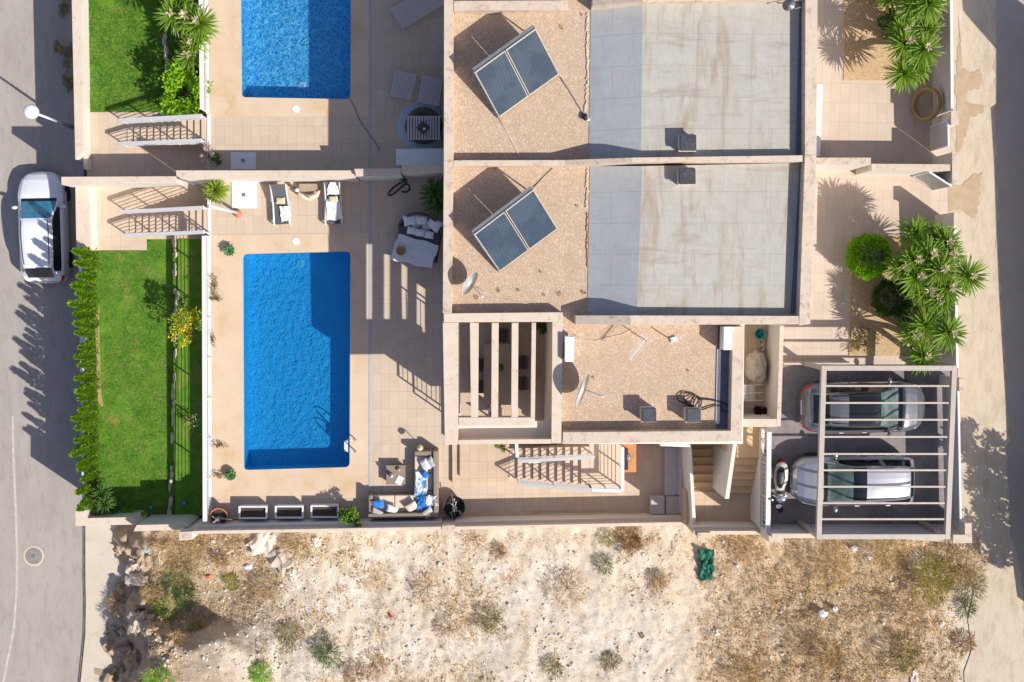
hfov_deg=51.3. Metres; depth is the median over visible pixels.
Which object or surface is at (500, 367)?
vase
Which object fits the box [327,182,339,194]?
towel
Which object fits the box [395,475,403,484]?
magazine
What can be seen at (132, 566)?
boulder
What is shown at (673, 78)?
terrace house
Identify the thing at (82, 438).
hedge conifer
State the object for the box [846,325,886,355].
dry shrub
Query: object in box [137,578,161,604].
dry shrub
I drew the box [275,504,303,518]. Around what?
trough planter
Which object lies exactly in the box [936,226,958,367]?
lane wall
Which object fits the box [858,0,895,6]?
dry shrub
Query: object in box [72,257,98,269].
hedge conifer
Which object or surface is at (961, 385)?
wall pier
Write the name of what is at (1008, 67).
lane asphalt
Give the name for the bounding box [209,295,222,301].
creeper
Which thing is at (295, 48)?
swimming pool
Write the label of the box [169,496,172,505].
edging stone
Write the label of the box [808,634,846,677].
dry shrub
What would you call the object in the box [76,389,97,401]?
hedge conifer
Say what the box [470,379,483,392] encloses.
dining chair
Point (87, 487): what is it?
hedge conifer
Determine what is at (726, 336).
air conditioner
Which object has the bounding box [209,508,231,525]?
potted plant
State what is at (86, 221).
garden wall
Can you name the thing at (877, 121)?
entry paving
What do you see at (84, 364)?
hedge conifer
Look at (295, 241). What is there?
skimmer lid
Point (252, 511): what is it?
trough planter
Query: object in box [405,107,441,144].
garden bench
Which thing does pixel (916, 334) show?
yucca
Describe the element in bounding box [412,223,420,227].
cushion
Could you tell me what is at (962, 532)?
wall pier
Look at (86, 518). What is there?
garden wall
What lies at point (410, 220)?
cushion
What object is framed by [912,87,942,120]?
wicker ring
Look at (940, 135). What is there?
entrance gate
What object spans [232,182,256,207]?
shower tray
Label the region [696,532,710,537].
wall pier
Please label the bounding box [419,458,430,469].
cushion
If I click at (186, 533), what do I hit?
wall pier
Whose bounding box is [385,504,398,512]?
cushion
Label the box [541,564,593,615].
dry shrub
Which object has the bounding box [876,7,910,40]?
dark shrub
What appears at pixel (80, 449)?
hedge conifer
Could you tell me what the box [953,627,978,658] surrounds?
dry shrub
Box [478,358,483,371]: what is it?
dining chair
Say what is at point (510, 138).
roof cable
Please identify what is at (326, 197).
sun lounger
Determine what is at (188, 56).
yucca
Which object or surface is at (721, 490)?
stairwell
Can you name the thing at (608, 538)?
dry shrub
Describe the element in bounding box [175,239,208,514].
raised bed
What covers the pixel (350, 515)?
potted plant
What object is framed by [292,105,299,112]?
skimmer lid
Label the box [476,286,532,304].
roof cable
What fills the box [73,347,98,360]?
hedge conifer
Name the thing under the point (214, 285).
creeper
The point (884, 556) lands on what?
dry shrub
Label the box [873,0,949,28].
yucca
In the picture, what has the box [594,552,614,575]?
dry shrub
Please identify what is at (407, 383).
pool terrace
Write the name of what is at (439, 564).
rubble
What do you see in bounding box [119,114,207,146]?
garden stair
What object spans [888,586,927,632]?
dry shrub
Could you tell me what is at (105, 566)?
pavement
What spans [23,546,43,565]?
manhole cover
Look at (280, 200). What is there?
cushion
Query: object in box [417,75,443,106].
garden stool
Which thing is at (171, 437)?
edging stone
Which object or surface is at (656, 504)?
footstool
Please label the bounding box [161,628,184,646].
dry shrub
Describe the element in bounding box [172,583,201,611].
dry shrub
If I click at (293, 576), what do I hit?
boulder
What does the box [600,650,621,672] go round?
dry shrub
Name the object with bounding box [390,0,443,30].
sun lounger
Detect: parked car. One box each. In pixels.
[11,172,73,282]
[789,452,914,512]
[799,377,924,435]
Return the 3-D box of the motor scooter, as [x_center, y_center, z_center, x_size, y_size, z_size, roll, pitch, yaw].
[9.369,5.083,37.213,0.830,1.200,1.850,16,92,-2]
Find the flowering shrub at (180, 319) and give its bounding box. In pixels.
[166,303,201,347]
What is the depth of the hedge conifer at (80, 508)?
39.52 m
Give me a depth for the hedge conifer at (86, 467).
40.03 m
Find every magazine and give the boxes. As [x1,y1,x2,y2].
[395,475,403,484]
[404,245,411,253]
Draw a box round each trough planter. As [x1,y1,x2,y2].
[238,504,267,518]
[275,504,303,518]
[310,503,338,517]
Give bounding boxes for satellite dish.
[462,272,483,297]
[573,374,604,406]
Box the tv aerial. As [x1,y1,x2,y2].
[628,333,652,360]
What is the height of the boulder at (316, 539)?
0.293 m
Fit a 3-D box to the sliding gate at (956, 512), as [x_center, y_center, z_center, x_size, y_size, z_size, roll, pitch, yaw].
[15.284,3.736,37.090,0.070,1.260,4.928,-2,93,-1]
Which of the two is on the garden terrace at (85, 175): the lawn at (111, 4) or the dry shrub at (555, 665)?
the lawn at (111, 4)
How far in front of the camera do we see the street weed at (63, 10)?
41.90 m
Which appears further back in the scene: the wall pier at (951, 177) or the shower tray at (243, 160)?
the shower tray at (243, 160)
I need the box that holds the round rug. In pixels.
[398,102,443,148]
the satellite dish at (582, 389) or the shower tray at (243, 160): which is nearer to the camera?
the satellite dish at (582, 389)
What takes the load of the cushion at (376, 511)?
on the corner sofa at (400, 501)
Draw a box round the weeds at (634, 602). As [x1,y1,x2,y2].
[147,531,967,681]
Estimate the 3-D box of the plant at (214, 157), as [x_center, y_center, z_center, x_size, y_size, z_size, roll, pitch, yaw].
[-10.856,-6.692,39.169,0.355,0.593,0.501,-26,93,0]
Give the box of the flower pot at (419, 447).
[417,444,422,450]
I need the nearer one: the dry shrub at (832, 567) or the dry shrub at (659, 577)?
the dry shrub at (832, 567)
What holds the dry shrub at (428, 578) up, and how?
on the rocky ground at (650, 624)
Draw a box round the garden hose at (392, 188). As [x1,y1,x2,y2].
[388,183,409,195]
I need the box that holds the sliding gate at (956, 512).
[942,388,961,522]
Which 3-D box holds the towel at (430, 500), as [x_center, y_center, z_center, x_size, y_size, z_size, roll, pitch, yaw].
[-2.957,5.955,39.624,0.487,0.176,0.481,0,93,-1]
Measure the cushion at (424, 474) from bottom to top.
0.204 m
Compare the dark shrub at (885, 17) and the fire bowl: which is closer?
the dark shrub at (885, 17)
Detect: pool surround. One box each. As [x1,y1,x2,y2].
[209,0,368,116]
[211,233,368,498]
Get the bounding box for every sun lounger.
[269,184,291,225]
[324,182,342,224]
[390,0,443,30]
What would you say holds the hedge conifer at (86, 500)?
on the lawn at (104, 329)
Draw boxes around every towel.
[279,205,291,221]
[326,199,342,220]
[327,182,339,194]
[414,471,426,498]
[416,495,426,509]
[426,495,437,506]
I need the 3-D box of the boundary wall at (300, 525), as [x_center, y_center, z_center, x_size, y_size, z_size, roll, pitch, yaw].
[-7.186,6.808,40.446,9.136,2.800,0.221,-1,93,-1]
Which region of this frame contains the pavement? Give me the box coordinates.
[81,525,126,681]
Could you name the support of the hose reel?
attached to the party wall at (182, 178)
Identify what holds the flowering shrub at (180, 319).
on the raised bed at (189, 472)
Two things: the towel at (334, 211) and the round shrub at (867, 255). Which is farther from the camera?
the towel at (334, 211)
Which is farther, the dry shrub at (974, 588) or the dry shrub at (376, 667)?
the dry shrub at (376, 667)
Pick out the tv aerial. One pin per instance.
(646, 336)
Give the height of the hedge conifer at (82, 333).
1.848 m
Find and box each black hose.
[677,392,702,406]
[699,398,727,412]
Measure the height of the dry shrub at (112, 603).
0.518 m
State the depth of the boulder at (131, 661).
42.26 m
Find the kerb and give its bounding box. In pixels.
[78,526,85,681]
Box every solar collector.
[472,25,559,118]
[472,186,557,272]
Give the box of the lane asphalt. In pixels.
[993,0,1023,609]
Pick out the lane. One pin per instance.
(996, 629)
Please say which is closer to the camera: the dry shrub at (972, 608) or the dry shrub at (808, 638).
the dry shrub at (972, 608)
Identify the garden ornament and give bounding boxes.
[288,184,319,200]
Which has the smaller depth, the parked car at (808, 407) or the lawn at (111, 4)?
the parked car at (808, 407)
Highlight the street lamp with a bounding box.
[23,104,73,128]
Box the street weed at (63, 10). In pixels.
[57,0,69,18]
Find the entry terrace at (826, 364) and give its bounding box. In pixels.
[763,364,904,522]
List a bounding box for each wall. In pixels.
[61,164,443,187]
[72,0,91,169]
[75,187,97,250]
[75,504,146,525]
[79,256,89,498]
[134,514,199,530]
[194,515,442,533]
[205,0,211,513]
[455,513,684,529]
[743,324,783,426]
[760,428,771,532]
[763,523,952,537]
[783,361,848,364]
[813,166,817,243]
[816,84,822,156]
[816,158,950,174]
[932,0,952,114]
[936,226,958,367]
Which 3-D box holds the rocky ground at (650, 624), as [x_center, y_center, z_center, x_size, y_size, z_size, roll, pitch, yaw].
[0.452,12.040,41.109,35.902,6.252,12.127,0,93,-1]
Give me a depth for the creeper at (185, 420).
40.52 m
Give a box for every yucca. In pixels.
[152,0,221,47]
[175,26,213,74]
[202,179,230,205]
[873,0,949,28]
[880,212,989,319]
[881,13,945,94]
[894,304,968,375]
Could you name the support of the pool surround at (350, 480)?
on the pool terrace at (407, 383)
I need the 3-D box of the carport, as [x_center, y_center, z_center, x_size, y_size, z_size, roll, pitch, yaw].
[12.438,3.663,36.639,4.613,2.310,5.835,0,93,-1]
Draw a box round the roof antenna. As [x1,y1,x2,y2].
[782,0,800,10]
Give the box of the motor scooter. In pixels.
[770,458,796,512]
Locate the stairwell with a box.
[659,427,770,534]
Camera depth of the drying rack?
36.96 m
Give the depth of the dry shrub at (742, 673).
40.22 m
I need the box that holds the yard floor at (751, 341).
[743,324,766,412]
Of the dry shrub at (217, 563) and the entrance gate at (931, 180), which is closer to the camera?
the entrance gate at (931, 180)
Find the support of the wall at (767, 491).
on the stairwell
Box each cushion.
[276,197,284,203]
[329,196,337,201]
[371,507,382,513]
[372,500,384,507]
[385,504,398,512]
[402,215,415,225]
[404,501,416,511]
[407,226,416,234]
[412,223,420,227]
[415,228,424,236]
[416,215,427,224]
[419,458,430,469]
[421,223,429,230]
[421,470,428,478]
[423,507,433,518]
[424,230,433,238]
[426,456,434,467]
[427,215,442,232]
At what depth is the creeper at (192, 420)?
40.55 m
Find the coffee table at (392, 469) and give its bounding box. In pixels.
[386,465,404,483]
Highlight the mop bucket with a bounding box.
[755,326,765,338]
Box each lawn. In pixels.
[88,239,177,514]
[89,0,205,111]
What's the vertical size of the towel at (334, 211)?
0.108 m
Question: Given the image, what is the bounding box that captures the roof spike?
[670,336,676,342]
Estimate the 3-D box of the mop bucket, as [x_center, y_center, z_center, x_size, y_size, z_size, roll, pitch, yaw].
[8.701,-0.264,37.063,0.379,1.005,0.438,22,92,-2]
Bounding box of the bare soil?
[95,306,103,408]
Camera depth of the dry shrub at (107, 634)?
43.28 m
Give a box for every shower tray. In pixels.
[231,152,255,168]
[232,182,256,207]
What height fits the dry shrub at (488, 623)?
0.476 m
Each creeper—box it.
[181,414,194,425]
[184,414,198,428]
[209,275,218,294]
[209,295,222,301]
[210,442,228,447]
[211,332,215,347]
[212,472,224,478]
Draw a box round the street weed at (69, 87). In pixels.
[62,72,73,91]
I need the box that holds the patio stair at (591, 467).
[452,443,635,492]
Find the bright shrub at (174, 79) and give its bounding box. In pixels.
[156,57,212,119]
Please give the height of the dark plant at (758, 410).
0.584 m
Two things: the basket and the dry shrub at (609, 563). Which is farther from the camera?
the dry shrub at (609, 563)
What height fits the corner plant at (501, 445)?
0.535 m
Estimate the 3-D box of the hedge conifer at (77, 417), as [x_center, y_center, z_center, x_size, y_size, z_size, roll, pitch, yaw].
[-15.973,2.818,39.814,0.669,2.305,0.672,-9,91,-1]
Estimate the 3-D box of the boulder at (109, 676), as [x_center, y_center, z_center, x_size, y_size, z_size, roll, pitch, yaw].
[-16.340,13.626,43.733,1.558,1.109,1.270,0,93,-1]
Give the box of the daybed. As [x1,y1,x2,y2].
[397,212,442,262]
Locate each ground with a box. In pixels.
[111,513,972,681]
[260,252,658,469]
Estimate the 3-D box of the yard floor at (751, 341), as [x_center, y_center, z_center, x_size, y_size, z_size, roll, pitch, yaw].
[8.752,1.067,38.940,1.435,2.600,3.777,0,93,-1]
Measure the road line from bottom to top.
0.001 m
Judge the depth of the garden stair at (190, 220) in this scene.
39.83 m
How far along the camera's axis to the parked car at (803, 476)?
36.71 m
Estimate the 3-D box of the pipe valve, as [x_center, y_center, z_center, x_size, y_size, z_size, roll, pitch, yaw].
[2.428,-7.366,35.214,0.200,0.202,0.290,-33,93,0]
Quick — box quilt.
[390,234,438,268]
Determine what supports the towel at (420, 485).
on the corner sofa at (400, 501)
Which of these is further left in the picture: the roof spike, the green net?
the roof spike
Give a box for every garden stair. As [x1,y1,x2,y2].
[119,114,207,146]
[121,206,210,236]
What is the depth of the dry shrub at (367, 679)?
40.65 m
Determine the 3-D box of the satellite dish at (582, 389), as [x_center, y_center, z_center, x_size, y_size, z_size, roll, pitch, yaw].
[2.429,1.568,35.101,0.998,1.362,0.925,-19,93,0]
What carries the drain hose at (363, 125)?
on the pool terrace at (407, 383)
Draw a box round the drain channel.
[368,0,370,498]
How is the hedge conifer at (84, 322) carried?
on the lawn at (104, 329)
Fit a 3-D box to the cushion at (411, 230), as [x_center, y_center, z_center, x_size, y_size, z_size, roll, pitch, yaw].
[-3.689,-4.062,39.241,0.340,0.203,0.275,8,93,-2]
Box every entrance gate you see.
[912,171,951,189]
[930,120,949,150]
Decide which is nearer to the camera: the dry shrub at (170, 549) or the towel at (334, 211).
the towel at (334, 211)
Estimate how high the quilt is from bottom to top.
0.046 m
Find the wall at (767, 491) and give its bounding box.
[760,428,771,532]
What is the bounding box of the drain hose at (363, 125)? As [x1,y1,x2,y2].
[350,99,379,149]
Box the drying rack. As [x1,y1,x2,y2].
[743,384,763,400]
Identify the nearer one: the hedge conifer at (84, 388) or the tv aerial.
the tv aerial
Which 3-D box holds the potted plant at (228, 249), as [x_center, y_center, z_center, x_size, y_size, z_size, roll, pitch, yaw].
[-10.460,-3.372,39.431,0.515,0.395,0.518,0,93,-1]
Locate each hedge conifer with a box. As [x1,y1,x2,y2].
[67,295,98,310]
[68,438,99,457]
[69,278,97,292]
[70,409,100,422]
[71,246,98,261]
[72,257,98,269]
[72,306,98,318]
[72,316,99,331]
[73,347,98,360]
[73,377,102,394]
[73,417,101,431]
[73,429,99,442]
[74,287,97,297]
[74,328,97,339]
[74,369,100,382]
[74,480,98,495]
[75,269,97,280]
[75,458,100,471]
[75,498,93,511]
[76,358,97,369]
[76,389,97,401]
[76,450,98,466]
[77,339,100,351]
[77,398,99,412]
[78,491,97,506]
[79,469,100,481]
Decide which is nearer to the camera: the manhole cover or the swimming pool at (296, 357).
the swimming pool at (296, 357)
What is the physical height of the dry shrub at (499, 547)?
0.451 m
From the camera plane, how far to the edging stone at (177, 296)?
40.64 m
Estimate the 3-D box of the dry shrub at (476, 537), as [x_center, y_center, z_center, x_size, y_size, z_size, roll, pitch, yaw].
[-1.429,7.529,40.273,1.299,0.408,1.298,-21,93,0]
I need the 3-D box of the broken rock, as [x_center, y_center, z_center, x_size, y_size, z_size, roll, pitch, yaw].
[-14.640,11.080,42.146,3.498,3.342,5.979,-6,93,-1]
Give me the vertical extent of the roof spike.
0.687 m
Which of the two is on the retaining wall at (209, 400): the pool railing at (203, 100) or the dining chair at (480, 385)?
the pool railing at (203, 100)
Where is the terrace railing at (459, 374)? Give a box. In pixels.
[459,322,460,415]
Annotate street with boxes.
[0,0,83,681]
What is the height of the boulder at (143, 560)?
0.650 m
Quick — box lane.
[908,0,1023,681]
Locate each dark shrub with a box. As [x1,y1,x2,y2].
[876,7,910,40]
[897,297,935,327]
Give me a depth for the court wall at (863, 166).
35.75 m
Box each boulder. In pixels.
[95,665,119,681]
[102,630,131,664]
[112,582,130,602]
[116,578,124,582]
[123,647,140,677]
[125,557,140,574]
[125,564,148,586]
[126,609,145,636]
[136,548,152,568]
[245,533,276,562]
[268,546,294,576]
[286,568,299,581]
[312,535,321,546]
[712,628,719,635]
[911,669,918,681]
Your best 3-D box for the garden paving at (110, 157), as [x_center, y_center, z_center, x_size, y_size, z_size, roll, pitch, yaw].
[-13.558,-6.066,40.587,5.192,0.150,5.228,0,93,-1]
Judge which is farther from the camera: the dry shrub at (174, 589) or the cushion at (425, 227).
the dry shrub at (174, 589)
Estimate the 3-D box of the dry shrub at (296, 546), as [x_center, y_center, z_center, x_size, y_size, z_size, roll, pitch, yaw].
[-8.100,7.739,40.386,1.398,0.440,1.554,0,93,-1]
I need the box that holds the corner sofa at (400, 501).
[368,448,438,517]
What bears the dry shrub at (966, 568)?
on the rocky ground at (650, 624)
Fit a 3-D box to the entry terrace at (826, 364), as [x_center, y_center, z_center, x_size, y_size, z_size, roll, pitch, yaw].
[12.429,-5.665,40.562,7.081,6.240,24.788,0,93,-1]
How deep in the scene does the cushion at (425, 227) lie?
39.19 m
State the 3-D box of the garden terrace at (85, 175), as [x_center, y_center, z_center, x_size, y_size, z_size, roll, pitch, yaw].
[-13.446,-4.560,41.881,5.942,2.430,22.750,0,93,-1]
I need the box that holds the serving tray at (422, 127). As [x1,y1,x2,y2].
[416,121,429,133]
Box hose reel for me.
[399,177,407,182]
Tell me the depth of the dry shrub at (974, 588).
38.10 m
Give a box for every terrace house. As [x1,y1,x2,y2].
[443,154,815,444]
[444,0,816,160]
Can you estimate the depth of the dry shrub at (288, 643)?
40.71 m
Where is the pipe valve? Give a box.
[582,113,589,120]
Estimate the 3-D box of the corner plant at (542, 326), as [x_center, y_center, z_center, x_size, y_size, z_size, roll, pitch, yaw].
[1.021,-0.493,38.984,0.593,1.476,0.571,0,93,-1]
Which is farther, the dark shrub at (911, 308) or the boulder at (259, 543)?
the boulder at (259, 543)
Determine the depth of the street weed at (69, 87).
41.99 m
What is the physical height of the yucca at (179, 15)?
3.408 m
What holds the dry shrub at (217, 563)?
on the rocky ground at (650, 624)
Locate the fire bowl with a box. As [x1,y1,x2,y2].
[443,496,464,517]
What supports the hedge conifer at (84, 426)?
on the lawn at (104, 329)
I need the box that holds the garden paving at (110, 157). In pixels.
[87,112,206,249]
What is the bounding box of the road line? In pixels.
[2,416,17,681]
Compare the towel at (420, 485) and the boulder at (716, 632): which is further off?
the boulder at (716, 632)
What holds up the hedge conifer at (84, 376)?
on the lawn at (104, 329)
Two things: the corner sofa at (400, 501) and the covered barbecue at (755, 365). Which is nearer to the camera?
the covered barbecue at (755, 365)
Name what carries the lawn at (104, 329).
on the garden terrace at (85, 175)
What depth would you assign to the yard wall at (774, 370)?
36.35 m
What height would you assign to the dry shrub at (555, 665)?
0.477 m
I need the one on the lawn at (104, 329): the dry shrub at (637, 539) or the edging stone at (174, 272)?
the edging stone at (174, 272)
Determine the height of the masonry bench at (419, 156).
0.840 m
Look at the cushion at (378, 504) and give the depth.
39.57 m
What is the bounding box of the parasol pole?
[208,205,241,217]
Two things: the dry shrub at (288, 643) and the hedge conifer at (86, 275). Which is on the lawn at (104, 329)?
the hedge conifer at (86, 275)
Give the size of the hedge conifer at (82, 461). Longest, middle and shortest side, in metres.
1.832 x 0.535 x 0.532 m
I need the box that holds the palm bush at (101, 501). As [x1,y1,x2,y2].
[88,481,122,515]
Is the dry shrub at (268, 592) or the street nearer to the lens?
the dry shrub at (268, 592)
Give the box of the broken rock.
[107,545,179,681]
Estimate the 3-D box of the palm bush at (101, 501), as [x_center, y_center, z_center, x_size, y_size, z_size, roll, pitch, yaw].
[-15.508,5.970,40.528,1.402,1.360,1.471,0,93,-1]
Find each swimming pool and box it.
[241,0,350,98]
[243,252,356,469]
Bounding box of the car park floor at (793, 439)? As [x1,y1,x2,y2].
[766,366,957,523]
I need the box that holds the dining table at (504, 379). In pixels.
[484,344,510,404]
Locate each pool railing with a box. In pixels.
[199,0,208,113]
[202,235,211,521]
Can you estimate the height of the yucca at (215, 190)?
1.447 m
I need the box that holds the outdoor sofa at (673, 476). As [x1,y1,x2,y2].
[664,446,682,513]
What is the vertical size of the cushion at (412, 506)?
0.244 m
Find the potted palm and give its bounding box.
[418,177,443,218]
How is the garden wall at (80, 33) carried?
on the garden terrace at (85, 175)
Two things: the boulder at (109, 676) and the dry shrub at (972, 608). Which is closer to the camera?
the dry shrub at (972, 608)
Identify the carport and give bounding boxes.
[797,361,956,538]
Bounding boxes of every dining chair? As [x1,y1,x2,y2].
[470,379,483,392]
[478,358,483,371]
[488,405,501,415]
[499,328,508,341]
[518,355,528,368]
[518,376,528,389]
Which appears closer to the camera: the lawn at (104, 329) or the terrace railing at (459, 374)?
the terrace railing at (459, 374)
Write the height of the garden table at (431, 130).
0.620 m
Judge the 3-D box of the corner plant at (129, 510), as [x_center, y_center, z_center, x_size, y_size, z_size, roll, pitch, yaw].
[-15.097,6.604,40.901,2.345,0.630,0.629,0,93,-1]
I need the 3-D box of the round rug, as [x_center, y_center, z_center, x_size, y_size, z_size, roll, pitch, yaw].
[-3.343,-7.952,39.551,1.800,0.022,1.800,0,93,-1]
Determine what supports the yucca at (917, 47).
on the gravel bed at (866, 55)
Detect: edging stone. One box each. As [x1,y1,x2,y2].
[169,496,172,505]
[170,432,173,443]
[172,236,175,246]
[172,269,176,275]
[175,291,178,301]
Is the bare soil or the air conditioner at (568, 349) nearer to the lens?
the air conditioner at (568, 349)
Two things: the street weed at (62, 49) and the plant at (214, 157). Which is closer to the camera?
the plant at (214, 157)
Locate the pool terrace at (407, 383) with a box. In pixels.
[208,0,664,518]
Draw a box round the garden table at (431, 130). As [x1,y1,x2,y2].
[407,116,440,140]
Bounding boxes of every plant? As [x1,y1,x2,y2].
[96,506,146,515]
[198,140,214,168]
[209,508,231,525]
[210,152,221,165]
[222,243,235,256]
[224,468,235,480]
[336,505,361,526]
[494,444,505,451]
[535,322,546,334]
[753,406,766,414]
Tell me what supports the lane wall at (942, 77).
on the entry terrace at (826, 364)
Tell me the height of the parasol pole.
3.304 m
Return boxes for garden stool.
[390,70,417,100]
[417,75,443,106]
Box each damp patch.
[948,172,982,218]
[955,16,984,153]
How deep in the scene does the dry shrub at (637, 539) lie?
40.25 m
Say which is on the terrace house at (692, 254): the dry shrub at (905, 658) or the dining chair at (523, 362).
the dining chair at (523, 362)
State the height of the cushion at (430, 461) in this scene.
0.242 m
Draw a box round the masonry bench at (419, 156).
[396,149,443,166]
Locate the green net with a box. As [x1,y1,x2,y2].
[697,549,714,580]
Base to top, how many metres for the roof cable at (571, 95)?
0.031 m
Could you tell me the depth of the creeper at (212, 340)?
39.60 m
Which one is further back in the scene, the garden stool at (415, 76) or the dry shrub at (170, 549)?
the dry shrub at (170, 549)
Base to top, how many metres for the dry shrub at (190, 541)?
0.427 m
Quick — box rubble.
[138,533,945,681]
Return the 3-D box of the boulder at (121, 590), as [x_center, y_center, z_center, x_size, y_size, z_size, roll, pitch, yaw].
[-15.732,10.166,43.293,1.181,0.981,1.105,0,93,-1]
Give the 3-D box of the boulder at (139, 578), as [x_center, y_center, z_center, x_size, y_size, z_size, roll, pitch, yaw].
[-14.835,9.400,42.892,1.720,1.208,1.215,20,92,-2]
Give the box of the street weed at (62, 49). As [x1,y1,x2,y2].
[53,39,72,71]
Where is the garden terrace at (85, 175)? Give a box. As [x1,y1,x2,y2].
[84,81,243,517]
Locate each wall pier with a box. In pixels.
[179,518,202,539]
[442,518,454,532]
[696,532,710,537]
[759,528,783,542]
[932,111,958,127]
[933,151,958,184]
[934,212,960,226]
[936,518,971,542]
[939,375,966,391]
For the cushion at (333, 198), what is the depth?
39.10 m
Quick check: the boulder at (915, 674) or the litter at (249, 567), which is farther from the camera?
the litter at (249, 567)
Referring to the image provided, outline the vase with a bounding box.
[498,364,503,370]
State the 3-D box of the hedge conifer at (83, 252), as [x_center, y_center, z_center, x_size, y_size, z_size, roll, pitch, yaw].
[-15.882,-3.282,39.588,0.616,2.122,0.619,-2,91,-2]
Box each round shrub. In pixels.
[844,232,893,280]
[870,277,913,318]
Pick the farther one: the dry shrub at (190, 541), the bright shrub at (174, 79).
the dry shrub at (190, 541)
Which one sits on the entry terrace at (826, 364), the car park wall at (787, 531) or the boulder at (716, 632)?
the car park wall at (787, 531)
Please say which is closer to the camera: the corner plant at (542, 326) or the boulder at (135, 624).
the corner plant at (542, 326)
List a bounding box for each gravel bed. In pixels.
[843,0,928,79]
[849,236,931,355]
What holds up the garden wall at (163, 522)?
on the rocky ground at (650, 624)
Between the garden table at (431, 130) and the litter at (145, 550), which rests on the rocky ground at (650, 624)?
the litter at (145, 550)
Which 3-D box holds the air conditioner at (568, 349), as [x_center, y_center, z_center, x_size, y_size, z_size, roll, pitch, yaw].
[1.872,0.244,35.334,0.348,0.730,0.840,0,93,-1]
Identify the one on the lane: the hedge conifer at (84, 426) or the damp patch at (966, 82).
the damp patch at (966, 82)
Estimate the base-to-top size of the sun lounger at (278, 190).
0.680 m
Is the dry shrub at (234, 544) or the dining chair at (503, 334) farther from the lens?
the dry shrub at (234, 544)
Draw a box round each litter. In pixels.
[142,548,151,554]
[245,564,253,569]
[818,610,827,616]
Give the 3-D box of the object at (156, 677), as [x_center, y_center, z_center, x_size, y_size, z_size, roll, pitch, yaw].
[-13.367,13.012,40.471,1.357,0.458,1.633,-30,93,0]
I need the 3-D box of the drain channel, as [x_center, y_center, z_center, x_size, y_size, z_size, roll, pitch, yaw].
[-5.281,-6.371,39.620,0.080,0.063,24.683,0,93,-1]
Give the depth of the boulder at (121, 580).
43.19 m
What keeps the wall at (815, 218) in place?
on the entry terrace at (826, 364)
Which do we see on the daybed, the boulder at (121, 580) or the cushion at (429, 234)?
the cushion at (429, 234)
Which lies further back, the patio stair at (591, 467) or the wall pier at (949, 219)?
the patio stair at (591, 467)
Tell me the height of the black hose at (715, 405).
0.038 m
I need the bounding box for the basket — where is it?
[396,246,405,255]
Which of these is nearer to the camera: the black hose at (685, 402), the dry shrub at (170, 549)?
the black hose at (685, 402)
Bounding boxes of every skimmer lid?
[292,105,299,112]
[292,237,299,245]
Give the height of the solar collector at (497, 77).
1.350 m
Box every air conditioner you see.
[562,335,573,361]
[718,326,732,349]
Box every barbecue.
[624,448,630,469]
[744,349,766,384]
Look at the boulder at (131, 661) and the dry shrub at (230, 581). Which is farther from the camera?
the boulder at (131, 661)
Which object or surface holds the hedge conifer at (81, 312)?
on the lawn at (104, 329)
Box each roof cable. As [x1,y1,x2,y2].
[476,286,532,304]
[499,119,519,156]
[560,77,583,113]
[575,329,631,340]
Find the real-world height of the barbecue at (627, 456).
0.260 m
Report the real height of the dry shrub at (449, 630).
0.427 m
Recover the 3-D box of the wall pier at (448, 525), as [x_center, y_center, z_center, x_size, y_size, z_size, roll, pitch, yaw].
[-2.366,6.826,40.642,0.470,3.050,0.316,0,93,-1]
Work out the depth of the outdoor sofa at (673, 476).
40.06 m
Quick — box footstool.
[649,495,664,513]
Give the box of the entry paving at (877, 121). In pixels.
[775,0,947,363]
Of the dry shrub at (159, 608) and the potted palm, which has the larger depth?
the dry shrub at (159, 608)
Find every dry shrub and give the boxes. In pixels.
[105,590,125,616]
[105,621,117,639]
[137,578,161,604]
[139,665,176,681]
[150,595,181,619]
[152,530,185,565]
[153,571,194,598]
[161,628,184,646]
[163,548,201,588]
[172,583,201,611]
[178,534,210,560]
[186,612,211,632]
[213,551,229,569]
[215,533,248,554]
[221,571,240,591]
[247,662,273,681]
[254,569,283,602]
[271,620,304,653]
[281,532,311,563]
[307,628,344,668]
[339,657,370,681]
[355,647,389,679]
[407,562,449,611]
[434,614,464,641]
[457,529,489,554]
[469,603,506,634]
[489,541,507,560]
[540,653,564,680]
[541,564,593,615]
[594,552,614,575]
[597,528,619,547]
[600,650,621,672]
[612,526,645,557]
[647,571,673,592]
[722,657,762,681]
[728,535,762,571]
[784,624,817,662]
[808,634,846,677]
[809,539,853,590]
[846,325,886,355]
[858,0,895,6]
[865,539,908,575]
[875,631,925,676]
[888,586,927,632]
[909,549,960,607]
[931,539,991,596]
[949,566,988,609]
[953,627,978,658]
[956,592,978,618]
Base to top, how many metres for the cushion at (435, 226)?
0.242 m
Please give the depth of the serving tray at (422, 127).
38.91 m
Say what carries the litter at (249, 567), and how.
on the rocky ground at (650, 624)

